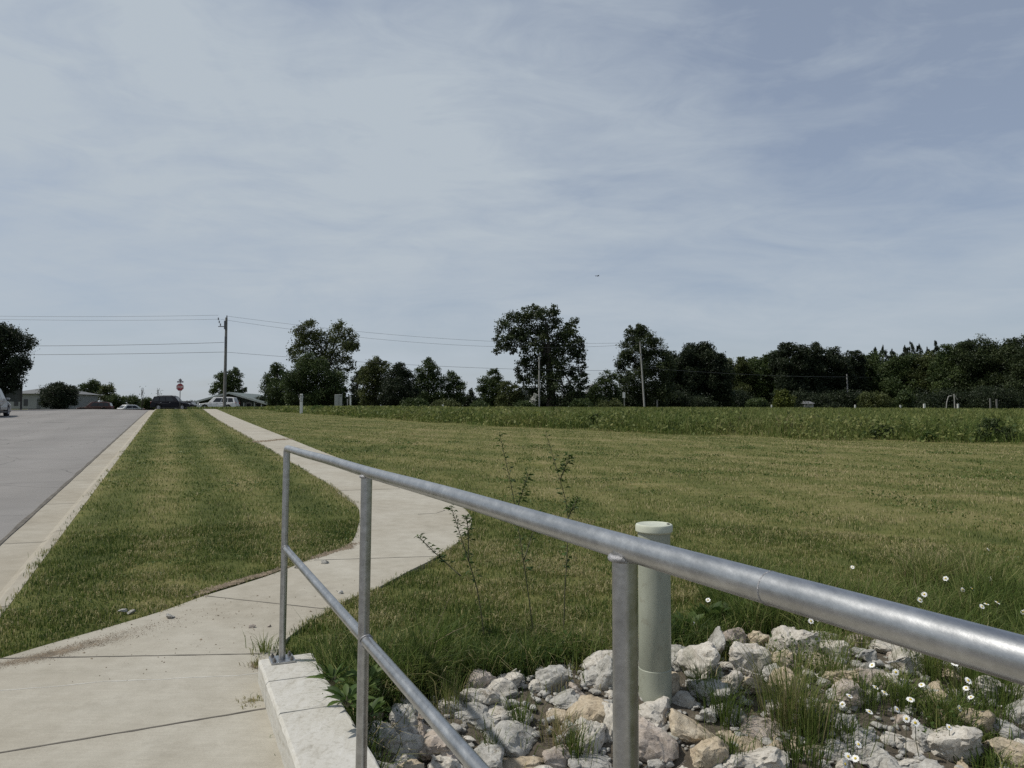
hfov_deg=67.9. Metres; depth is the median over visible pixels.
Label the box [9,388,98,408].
grey house
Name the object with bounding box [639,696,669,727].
rock
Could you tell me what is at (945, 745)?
rock
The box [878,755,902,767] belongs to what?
rock
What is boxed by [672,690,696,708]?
rock
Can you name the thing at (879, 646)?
rock
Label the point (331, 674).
broadleaf weed
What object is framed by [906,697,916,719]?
daisy
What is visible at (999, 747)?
rock
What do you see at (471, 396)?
conifer
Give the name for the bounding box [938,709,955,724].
rock
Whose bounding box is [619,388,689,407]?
hedgerow thicket
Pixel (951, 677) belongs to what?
rock
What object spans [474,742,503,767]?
rock
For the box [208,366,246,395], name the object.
roadside tree
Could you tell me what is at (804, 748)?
rock
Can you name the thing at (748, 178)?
sky
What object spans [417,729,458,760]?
rock
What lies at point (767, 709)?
rock
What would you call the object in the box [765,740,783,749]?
rock
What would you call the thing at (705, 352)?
wood edge tree
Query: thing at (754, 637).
rock
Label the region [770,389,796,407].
shrub
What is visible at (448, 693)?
grass tuft
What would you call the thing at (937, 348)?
spruce
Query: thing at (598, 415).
weed clump
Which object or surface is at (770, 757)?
rock
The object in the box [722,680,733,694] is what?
rock
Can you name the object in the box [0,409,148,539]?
road
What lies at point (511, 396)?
tree
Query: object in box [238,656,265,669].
withered clump
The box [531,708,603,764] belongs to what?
grass tuft
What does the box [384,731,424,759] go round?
rock
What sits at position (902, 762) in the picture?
rock
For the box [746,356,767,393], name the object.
wood edge tree
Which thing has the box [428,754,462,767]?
rock
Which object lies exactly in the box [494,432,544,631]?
sapling
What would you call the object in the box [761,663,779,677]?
rock
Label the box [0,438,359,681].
soil crumbs
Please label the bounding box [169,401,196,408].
parked sedan
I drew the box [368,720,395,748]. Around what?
rock
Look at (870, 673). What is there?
rock
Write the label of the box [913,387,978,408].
shrub
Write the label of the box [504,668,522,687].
rock
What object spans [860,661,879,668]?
rock
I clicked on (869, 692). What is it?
rock
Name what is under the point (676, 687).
rock
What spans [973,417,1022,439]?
bush
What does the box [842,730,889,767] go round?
rock
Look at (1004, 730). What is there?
rock
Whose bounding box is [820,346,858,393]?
wood edge tree
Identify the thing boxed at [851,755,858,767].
daisy
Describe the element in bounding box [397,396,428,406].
shrub
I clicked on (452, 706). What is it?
rock
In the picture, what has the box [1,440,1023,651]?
clover patches
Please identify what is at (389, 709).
broadleaf weed
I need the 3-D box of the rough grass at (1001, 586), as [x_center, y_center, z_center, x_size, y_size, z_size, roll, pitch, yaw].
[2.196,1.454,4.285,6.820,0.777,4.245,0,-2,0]
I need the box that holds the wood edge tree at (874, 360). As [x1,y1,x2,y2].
[856,351,885,391]
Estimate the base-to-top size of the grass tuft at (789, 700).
0.476 m
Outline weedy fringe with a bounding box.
[340,593,986,767]
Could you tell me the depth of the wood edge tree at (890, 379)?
211.03 m
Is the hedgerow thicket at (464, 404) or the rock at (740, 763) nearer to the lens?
the rock at (740, 763)
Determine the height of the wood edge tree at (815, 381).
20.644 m
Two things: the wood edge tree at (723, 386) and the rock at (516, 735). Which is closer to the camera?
the rock at (516, 735)
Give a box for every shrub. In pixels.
[35,381,80,408]
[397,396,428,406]
[429,398,463,406]
[467,400,489,406]
[513,399,536,406]
[530,393,537,403]
[568,398,592,407]
[595,398,624,407]
[684,393,721,407]
[727,388,755,407]
[744,397,770,407]
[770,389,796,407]
[789,390,839,407]
[825,388,871,407]
[855,390,896,407]
[892,388,915,407]
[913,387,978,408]
[959,384,1023,408]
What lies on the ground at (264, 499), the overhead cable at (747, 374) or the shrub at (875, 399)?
the shrub at (875, 399)
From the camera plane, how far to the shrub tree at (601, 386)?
117.68 m
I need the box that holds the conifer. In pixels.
[466,387,476,406]
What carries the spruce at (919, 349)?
on the ground at (264, 499)
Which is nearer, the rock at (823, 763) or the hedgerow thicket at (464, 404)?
the rock at (823, 763)
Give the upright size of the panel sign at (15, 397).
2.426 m
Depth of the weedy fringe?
3.92 m
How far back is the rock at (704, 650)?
3.94 m
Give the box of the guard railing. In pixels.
[269,445,1023,767]
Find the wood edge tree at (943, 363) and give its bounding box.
[925,341,984,393]
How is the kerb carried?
on the ground at (264, 499)
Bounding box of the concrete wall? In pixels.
[258,653,379,767]
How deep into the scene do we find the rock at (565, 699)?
3.61 m
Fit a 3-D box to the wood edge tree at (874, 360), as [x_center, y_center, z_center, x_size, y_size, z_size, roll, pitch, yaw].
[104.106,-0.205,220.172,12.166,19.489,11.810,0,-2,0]
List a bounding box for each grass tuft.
[416,655,482,723]
[470,719,535,760]
[492,683,552,731]
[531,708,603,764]
[535,703,588,748]
[539,659,581,694]
[674,652,738,701]
[684,668,759,734]
[687,620,861,745]
[698,719,763,764]
[748,658,866,755]
[750,715,863,767]
[787,630,875,682]
[808,655,904,722]
[822,705,900,756]
[863,657,957,724]
[886,644,968,686]
[907,677,977,729]
[928,659,1021,714]
[944,664,1023,719]
[947,681,1023,736]
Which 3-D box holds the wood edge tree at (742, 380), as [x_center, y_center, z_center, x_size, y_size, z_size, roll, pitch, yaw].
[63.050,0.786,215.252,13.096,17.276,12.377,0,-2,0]
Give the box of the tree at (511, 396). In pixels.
[493,380,523,406]
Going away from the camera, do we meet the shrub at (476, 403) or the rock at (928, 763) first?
the rock at (928, 763)
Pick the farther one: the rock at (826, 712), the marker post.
the marker post
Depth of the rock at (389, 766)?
2.88 m
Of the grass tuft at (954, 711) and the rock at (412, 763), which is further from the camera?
the grass tuft at (954, 711)
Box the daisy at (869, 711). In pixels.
[866,709,872,728]
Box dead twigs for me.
[543,719,582,754]
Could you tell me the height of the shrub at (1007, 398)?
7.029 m
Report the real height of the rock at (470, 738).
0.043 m
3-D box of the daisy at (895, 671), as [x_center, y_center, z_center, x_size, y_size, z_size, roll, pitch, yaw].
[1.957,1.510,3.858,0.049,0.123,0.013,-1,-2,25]
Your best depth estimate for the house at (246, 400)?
107.97 m
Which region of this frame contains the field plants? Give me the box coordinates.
[187,406,1023,440]
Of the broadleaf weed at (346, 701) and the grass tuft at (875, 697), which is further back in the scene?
the grass tuft at (875, 697)
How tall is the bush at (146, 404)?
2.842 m
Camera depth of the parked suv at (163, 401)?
91.11 m
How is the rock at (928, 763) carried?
on the ground at (264, 499)
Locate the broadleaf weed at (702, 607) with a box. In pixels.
[687,601,729,625]
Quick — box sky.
[0,0,1023,406]
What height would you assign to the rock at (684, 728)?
0.202 m
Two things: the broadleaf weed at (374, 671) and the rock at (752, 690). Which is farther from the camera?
the rock at (752, 690)
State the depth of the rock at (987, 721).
3.57 m
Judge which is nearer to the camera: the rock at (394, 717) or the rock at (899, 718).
the rock at (394, 717)
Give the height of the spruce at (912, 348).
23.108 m
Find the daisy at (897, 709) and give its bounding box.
[894,706,899,740]
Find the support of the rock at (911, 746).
on the ground at (264, 499)
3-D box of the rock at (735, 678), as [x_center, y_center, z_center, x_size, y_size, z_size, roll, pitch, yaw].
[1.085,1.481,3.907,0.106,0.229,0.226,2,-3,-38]
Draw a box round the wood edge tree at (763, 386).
[749,350,777,405]
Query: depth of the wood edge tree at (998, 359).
194.12 m
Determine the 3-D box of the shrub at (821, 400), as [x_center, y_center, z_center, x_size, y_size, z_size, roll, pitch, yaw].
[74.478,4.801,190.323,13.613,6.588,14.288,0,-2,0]
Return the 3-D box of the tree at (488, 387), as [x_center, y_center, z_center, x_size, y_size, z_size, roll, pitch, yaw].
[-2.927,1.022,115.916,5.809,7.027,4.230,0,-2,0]
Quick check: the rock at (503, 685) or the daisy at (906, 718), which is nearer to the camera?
the daisy at (906, 718)
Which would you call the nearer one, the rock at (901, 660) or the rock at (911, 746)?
the rock at (911, 746)
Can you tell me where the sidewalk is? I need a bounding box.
[0,409,471,767]
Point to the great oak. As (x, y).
(549, 359)
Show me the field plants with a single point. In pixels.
(1018, 413)
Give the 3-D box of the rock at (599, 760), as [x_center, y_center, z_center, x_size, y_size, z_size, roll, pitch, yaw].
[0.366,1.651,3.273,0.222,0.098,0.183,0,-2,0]
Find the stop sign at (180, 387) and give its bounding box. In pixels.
[176,378,183,408]
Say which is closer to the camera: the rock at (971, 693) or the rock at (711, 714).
the rock at (711, 714)
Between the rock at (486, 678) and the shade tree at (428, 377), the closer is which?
the rock at (486, 678)
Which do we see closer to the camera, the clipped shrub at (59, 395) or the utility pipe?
the utility pipe
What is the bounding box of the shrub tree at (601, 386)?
[585,369,626,406]
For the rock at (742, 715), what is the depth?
3.59 m
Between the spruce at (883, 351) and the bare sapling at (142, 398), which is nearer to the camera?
the bare sapling at (142, 398)
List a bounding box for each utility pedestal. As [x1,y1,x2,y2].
[335,394,338,405]
[339,394,341,404]
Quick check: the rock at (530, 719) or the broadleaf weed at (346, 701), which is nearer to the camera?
the broadleaf weed at (346, 701)
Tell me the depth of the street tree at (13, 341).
61.99 m
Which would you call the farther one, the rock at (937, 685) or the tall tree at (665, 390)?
the tall tree at (665, 390)
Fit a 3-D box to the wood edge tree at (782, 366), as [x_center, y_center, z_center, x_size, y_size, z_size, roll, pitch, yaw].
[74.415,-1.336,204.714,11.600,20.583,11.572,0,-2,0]
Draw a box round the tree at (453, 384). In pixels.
[441,369,466,404]
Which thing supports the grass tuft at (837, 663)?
on the ground at (264, 499)
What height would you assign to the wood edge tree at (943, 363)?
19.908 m
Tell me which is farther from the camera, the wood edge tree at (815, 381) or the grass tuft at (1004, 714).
the wood edge tree at (815, 381)
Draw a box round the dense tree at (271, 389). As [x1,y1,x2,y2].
[257,362,288,405]
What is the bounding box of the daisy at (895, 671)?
[892,669,899,679]
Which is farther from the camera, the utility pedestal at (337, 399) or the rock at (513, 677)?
the utility pedestal at (337, 399)
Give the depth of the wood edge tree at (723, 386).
148.22 m
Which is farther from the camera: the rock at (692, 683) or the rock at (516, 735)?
the rock at (692, 683)
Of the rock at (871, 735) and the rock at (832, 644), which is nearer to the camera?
the rock at (871, 735)
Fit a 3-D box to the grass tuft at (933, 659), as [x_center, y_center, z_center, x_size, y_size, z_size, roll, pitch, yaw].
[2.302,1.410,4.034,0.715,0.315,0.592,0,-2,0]
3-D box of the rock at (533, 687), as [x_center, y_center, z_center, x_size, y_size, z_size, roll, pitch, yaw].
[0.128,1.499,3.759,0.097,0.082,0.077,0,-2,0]
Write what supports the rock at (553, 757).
on the ground at (264, 499)
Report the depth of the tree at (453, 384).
117.86 m
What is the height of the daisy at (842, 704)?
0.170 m
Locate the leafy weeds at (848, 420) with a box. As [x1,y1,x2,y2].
[261,405,1023,442]
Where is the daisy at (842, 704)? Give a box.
[839,701,845,734]
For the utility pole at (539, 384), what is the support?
on the ground at (264, 499)
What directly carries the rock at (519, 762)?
on the ground at (264, 499)
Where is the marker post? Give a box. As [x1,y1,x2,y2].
[300,394,302,412]
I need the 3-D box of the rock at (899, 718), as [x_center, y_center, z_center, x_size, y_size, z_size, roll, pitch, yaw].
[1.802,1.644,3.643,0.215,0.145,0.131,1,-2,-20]
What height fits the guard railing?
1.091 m
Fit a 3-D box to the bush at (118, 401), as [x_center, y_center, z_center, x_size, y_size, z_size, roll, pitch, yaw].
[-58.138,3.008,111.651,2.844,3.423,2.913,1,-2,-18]
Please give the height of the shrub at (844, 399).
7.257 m
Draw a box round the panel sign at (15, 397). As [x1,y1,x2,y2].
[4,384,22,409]
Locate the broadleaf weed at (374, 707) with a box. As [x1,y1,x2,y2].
[350,696,385,721]
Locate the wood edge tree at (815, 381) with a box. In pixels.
[789,341,830,394]
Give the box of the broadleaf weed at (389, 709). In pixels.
[368,693,402,711]
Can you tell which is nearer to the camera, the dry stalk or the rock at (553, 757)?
the rock at (553, 757)
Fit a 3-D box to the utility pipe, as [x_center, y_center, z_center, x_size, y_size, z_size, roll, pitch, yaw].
[0.700,1.195,3.726,0.181,1.022,0.181,0,-2,0]
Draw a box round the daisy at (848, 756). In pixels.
[844,753,851,767]
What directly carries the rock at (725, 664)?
on the ground at (264, 499)
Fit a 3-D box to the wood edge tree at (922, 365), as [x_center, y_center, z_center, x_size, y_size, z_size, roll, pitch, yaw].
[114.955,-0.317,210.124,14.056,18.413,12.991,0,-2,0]
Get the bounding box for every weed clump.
[588,413,600,421]
[870,424,894,438]
[919,430,938,441]
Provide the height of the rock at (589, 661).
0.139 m
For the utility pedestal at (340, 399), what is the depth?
79.87 m
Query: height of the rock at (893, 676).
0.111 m
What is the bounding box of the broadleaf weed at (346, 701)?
[323,684,376,707]
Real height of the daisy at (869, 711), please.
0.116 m
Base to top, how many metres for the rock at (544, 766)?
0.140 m
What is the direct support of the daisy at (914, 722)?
on the ground at (264, 499)
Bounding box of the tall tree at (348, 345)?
[286,318,359,386]
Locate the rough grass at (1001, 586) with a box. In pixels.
[284,535,1023,767]
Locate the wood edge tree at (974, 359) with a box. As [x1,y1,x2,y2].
[945,333,1008,393]
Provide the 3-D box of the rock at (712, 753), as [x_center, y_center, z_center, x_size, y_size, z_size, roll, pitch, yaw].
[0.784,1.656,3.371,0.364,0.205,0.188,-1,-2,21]
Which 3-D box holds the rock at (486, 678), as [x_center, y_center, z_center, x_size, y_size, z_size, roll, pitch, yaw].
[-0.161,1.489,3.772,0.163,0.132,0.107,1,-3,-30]
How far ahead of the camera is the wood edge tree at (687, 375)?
148.25 m
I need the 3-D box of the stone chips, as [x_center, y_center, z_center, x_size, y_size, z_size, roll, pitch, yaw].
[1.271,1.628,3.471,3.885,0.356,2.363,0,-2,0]
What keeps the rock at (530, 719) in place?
on the ground at (264, 499)
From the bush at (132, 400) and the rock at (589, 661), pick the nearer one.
the rock at (589, 661)
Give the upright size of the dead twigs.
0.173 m
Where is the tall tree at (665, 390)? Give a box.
[612,323,677,407]
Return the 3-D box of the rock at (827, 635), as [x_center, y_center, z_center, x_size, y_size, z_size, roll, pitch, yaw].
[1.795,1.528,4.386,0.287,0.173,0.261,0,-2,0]
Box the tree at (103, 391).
[94,382,117,401]
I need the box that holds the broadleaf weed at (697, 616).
[671,611,707,632]
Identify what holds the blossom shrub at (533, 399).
on the ground at (264, 499)
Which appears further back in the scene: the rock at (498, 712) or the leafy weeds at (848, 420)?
the leafy weeds at (848, 420)
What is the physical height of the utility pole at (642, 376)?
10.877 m
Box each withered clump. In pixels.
[236,695,263,708]
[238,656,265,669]
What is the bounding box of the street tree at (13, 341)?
[0,321,38,394]
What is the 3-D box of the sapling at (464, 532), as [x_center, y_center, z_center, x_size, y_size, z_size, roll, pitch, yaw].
[-0.375,1.120,4.544,0.434,0.819,0.164,0,-2,0]
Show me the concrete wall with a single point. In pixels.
(305, 736)
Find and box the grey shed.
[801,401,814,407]
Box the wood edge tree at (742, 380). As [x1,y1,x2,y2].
[726,356,757,398]
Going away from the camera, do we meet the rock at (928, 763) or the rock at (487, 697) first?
the rock at (928, 763)
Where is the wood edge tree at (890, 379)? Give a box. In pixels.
[871,352,928,407]
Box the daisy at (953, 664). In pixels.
[951,663,957,693]
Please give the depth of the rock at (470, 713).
3.46 m
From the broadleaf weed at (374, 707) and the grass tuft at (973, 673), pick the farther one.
the grass tuft at (973, 673)
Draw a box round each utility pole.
[218,316,227,406]
[538,355,539,406]
[639,342,644,406]
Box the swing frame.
[946,394,957,407]
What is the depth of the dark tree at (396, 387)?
99.14 m
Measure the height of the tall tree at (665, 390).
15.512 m
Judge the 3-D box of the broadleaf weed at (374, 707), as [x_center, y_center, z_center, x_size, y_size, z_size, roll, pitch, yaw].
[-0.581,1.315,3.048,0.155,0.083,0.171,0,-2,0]
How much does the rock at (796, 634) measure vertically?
0.255 m
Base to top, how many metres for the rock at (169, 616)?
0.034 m
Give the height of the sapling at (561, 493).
1.254 m
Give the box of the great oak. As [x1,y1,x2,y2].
[491,303,590,406]
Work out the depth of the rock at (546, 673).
3.73 m
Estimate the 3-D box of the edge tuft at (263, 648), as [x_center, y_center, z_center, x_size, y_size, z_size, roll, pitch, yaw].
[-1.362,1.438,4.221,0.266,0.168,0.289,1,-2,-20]
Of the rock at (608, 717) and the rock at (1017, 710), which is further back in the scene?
the rock at (1017, 710)
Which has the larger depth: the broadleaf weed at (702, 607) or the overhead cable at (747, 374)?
the overhead cable at (747, 374)
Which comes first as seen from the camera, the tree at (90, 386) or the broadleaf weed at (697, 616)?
the broadleaf weed at (697, 616)
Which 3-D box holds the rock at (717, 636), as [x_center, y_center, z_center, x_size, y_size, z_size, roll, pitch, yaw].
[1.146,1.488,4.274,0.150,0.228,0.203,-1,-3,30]
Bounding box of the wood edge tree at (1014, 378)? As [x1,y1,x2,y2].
[997,333,1023,395]
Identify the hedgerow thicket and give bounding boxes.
[253,394,288,405]
[296,397,351,405]
[427,395,479,406]
[521,392,591,406]
[592,396,640,406]
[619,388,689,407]
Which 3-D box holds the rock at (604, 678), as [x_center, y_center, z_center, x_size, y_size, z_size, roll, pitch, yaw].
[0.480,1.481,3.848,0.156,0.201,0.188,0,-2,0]
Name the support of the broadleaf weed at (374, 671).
on the rough grass at (1001, 586)
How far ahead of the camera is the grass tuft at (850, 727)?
3.48 m
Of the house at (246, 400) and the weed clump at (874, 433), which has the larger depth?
the house at (246, 400)
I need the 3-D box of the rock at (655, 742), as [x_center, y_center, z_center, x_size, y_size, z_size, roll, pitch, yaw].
[0.620,1.617,3.373,0.239,0.207,0.238,0,-2,0]
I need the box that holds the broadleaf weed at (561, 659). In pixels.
[542,644,571,661]
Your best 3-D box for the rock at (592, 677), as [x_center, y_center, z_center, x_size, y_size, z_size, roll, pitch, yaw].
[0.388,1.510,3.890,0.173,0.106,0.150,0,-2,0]
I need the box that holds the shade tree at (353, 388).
[348,368,362,405]
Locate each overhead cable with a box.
[25,315,207,316]
[37,352,209,354]
[71,342,223,345]
[222,319,633,347]
[229,316,639,343]
[229,352,641,370]
[648,368,875,377]
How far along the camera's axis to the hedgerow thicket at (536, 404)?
124.94 m
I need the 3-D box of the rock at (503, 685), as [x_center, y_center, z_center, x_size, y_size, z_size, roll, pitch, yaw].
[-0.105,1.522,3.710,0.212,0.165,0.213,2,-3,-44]
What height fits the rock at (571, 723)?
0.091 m
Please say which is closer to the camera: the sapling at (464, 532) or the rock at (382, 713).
the rock at (382, 713)
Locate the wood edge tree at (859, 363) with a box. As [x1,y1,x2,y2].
[842,350,872,392]
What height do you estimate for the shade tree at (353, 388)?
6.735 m
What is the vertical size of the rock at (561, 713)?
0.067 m
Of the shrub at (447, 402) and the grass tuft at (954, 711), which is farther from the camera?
the shrub at (447, 402)
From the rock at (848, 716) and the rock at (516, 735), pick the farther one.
the rock at (848, 716)
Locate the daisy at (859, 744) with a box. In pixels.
[854,740,861,767]
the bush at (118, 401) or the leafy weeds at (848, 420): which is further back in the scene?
the bush at (118, 401)
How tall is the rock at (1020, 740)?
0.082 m
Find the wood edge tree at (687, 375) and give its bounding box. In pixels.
[657,347,705,397]
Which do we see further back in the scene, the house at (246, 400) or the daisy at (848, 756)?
the house at (246, 400)
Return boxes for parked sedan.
[117,405,140,408]
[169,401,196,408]
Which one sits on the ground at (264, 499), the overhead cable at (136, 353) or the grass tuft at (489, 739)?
the grass tuft at (489, 739)
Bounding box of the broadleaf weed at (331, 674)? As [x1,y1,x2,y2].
[306,659,352,685]
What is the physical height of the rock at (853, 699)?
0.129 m
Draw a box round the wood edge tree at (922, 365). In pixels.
[907,350,936,406]
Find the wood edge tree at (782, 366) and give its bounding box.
[767,341,812,404]
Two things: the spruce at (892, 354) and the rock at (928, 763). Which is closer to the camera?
the rock at (928, 763)
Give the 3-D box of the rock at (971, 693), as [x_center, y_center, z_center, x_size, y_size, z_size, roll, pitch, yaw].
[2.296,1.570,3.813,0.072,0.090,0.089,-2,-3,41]
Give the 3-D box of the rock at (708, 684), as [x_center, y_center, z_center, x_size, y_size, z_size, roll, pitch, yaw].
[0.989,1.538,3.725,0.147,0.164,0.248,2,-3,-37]
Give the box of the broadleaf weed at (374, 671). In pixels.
[336,662,382,690]
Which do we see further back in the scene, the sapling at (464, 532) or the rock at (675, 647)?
the sapling at (464, 532)
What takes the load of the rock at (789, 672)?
on the ground at (264, 499)
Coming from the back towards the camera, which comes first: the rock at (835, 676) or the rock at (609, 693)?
the rock at (835, 676)
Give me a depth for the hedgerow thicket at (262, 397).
109.59 m
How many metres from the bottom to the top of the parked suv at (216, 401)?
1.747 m
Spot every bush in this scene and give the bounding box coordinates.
[105,393,126,408]
[122,394,140,405]
[138,397,152,408]
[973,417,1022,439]
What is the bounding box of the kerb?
[0,409,155,614]
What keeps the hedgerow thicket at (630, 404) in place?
on the ground at (264, 499)
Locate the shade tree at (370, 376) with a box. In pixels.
[354,355,391,405]
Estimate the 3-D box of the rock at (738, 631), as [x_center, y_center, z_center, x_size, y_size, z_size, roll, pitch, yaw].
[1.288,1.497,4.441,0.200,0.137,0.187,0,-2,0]
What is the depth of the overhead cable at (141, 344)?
78.13 m
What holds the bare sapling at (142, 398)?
on the ground at (264, 499)
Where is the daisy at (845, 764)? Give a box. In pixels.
[842,759,847,767]
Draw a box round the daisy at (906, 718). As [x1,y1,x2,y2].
[903,715,909,758]
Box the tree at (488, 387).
[474,368,506,406]
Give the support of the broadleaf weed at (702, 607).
on the ground at (264, 499)
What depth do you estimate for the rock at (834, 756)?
3.39 m
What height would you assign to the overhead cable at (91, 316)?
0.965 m
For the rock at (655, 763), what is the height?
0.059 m
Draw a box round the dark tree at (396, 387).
[377,362,423,405]
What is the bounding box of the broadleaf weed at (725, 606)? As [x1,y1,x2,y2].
[722,602,746,623]
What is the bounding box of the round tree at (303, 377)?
[278,351,349,405]
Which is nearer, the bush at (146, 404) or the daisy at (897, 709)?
the daisy at (897, 709)
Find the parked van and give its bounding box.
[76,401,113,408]
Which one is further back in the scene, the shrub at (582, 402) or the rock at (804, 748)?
the shrub at (582, 402)
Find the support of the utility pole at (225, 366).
on the ground at (264, 499)
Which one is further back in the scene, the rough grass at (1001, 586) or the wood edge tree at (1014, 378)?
the wood edge tree at (1014, 378)
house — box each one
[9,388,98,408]
[193,392,266,406]
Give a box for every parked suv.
[0,389,10,415]
[150,395,193,408]
[199,396,239,406]
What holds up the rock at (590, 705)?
on the ground at (264, 499)
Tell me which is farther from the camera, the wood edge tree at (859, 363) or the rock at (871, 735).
the wood edge tree at (859, 363)
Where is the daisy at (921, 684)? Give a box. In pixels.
[918,683,926,707]
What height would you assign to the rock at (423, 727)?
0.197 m
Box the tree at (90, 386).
[77,379,103,393]
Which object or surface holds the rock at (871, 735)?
on the ground at (264, 499)
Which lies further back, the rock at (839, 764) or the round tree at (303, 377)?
the round tree at (303, 377)
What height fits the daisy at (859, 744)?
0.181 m
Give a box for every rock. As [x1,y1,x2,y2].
[166,613,174,618]
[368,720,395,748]
[371,712,383,719]
[374,757,397,767]
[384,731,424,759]
[389,703,422,733]
[393,753,407,765]
[397,759,423,767]
[399,695,410,703]
[415,712,430,736]
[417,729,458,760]
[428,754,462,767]
[438,696,463,713]
[454,701,498,730]
[458,688,499,705]
[462,735,475,741]
[464,668,496,688]
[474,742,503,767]
[483,677,518,697]
[486,720,538,756]
[487,704,519,721]
[502,756,543,767]
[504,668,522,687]
[515,707,551,735]
[528,679,540,692]
[534,765,552,767]
[535,665,572,692]
[542,744,572,767]
[546,708,567,725]
[549,688,579,710]
[561,719,576,738]
[566,695,607,722]
[567,682,584,695]
[574,717,606,753]
[577,752,612,767]
[579,666,597,685]
[581,650,611,669]
[593,655,612,690]
[602,702,612,742]
[605,690,612,699]
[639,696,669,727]
[639,716,678,763]
[647,759,664,767]
[668,708,714,743]
[671,644,685,671]
[672,672,680,696]
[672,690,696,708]
[676,641,719,677]
[685,679,699,689]
[690,678,729,703]
[690,736,728,767]
[699,708,716,722]
[708,626,725,653]
[716,666,742,690]
[716,700,746,725]
[717,730,762,751]
[720,662,730,669]
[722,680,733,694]
[723,627,746,643]
[723,754,748,767]
[729,641,770,675]
[735,746,789,767]
[739,717,782,745]
[740,667,761,680]
[741,676,769,706]
[747,630,769,645]
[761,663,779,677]
[763,700,782,719]
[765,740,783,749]
[768,666,802,702]
[769,625,820,659]
[770,649,795,670]
[790,728,824,758]
[802,666,818,683]
[807,652,846,672]
[812,631,840,640]
[818,759,831,767]
[819,640,850,663]
[819,703,834,717]
[822,668,860,683]
[823,738,850,760]
[830,713,859,729]
[831,678,866,707]
[835,758,852,767]
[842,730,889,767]
[849,634,867,647]
[851,647,876,661]
[853,667,887,690]
[855,727,878,741]
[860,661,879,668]
[866,689,880,702]
[868,639,894,653]
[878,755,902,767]
[880,731,923,753]
[885,673,909,689]
[887,645,925,674]
[892,714,913,724]
[897,758,920,766]
[907,758,943,767]
[910,721,933,739]
[913,731,930,752]
[919,679,946,703]
[926,725,983,764]
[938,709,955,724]
[942,668,966,684]
[952,724,1023,767]
[954,707,995,737]
[954,757,968,767]
[962,688,975,699]
[967,675,1010,701]
[993,718,1023,739]
[1005,698,1023,723]
[1012,683,1023,701]
[1013,738,1023,743]
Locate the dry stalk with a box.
[412,595,465,660]
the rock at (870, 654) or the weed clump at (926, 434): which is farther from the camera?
the weed clump at (926, 434)
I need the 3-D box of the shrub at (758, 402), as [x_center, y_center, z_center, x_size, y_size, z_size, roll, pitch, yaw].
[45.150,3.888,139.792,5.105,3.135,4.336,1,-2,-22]
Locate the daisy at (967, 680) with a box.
[965,677,971,699]
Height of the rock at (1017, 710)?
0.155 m
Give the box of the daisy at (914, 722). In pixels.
[911,718,919,756]
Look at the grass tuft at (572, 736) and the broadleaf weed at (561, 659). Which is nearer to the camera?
the grass tuft at (572, 736)
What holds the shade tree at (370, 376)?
on the ground at (264, 499)
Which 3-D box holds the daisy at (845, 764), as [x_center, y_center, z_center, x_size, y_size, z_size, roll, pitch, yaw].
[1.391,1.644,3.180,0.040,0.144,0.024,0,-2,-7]
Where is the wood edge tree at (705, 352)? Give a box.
[676,340,726,405]
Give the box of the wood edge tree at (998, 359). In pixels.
[983,340,1011,386]
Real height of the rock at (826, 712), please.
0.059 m
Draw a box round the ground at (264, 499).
[0,409,1023,767]
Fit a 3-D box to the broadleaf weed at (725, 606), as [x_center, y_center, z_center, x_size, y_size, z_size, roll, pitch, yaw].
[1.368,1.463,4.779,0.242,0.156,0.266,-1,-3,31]
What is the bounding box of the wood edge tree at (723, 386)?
[701,351,737,407]
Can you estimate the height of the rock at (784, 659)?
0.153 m
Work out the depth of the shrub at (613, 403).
102.98 m
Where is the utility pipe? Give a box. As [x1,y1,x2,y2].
[635,521,672,704]
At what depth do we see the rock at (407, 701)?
3.55 m
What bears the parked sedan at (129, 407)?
on the ground at (264, 499)
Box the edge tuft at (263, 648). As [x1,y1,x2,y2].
[242,630,288,656]
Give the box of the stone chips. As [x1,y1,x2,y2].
[370,631,1023,767]
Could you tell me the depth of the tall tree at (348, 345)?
111.69 m
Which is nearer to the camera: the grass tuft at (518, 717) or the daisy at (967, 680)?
the grass tuft at (518, 717)
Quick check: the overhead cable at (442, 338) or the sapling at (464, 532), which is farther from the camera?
the overhead cable at (442, 338)
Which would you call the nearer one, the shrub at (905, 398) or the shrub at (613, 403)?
the shrub at (613, 403)
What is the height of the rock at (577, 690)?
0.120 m
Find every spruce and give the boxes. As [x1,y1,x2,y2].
[879,344,888,362]
[888,349,895,359]
[903,341,916,357]
[915,344,922,355]
[931,340,939,352]
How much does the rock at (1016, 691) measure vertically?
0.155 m
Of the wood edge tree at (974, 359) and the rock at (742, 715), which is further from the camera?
the wood edge tree at (974, 359)
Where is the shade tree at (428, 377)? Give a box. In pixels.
[412,356,448,404]
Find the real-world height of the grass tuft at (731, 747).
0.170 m
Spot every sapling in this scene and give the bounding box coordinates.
[137,388,146,408]
[414,506,483,636]
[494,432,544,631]
[542,431,581,638]

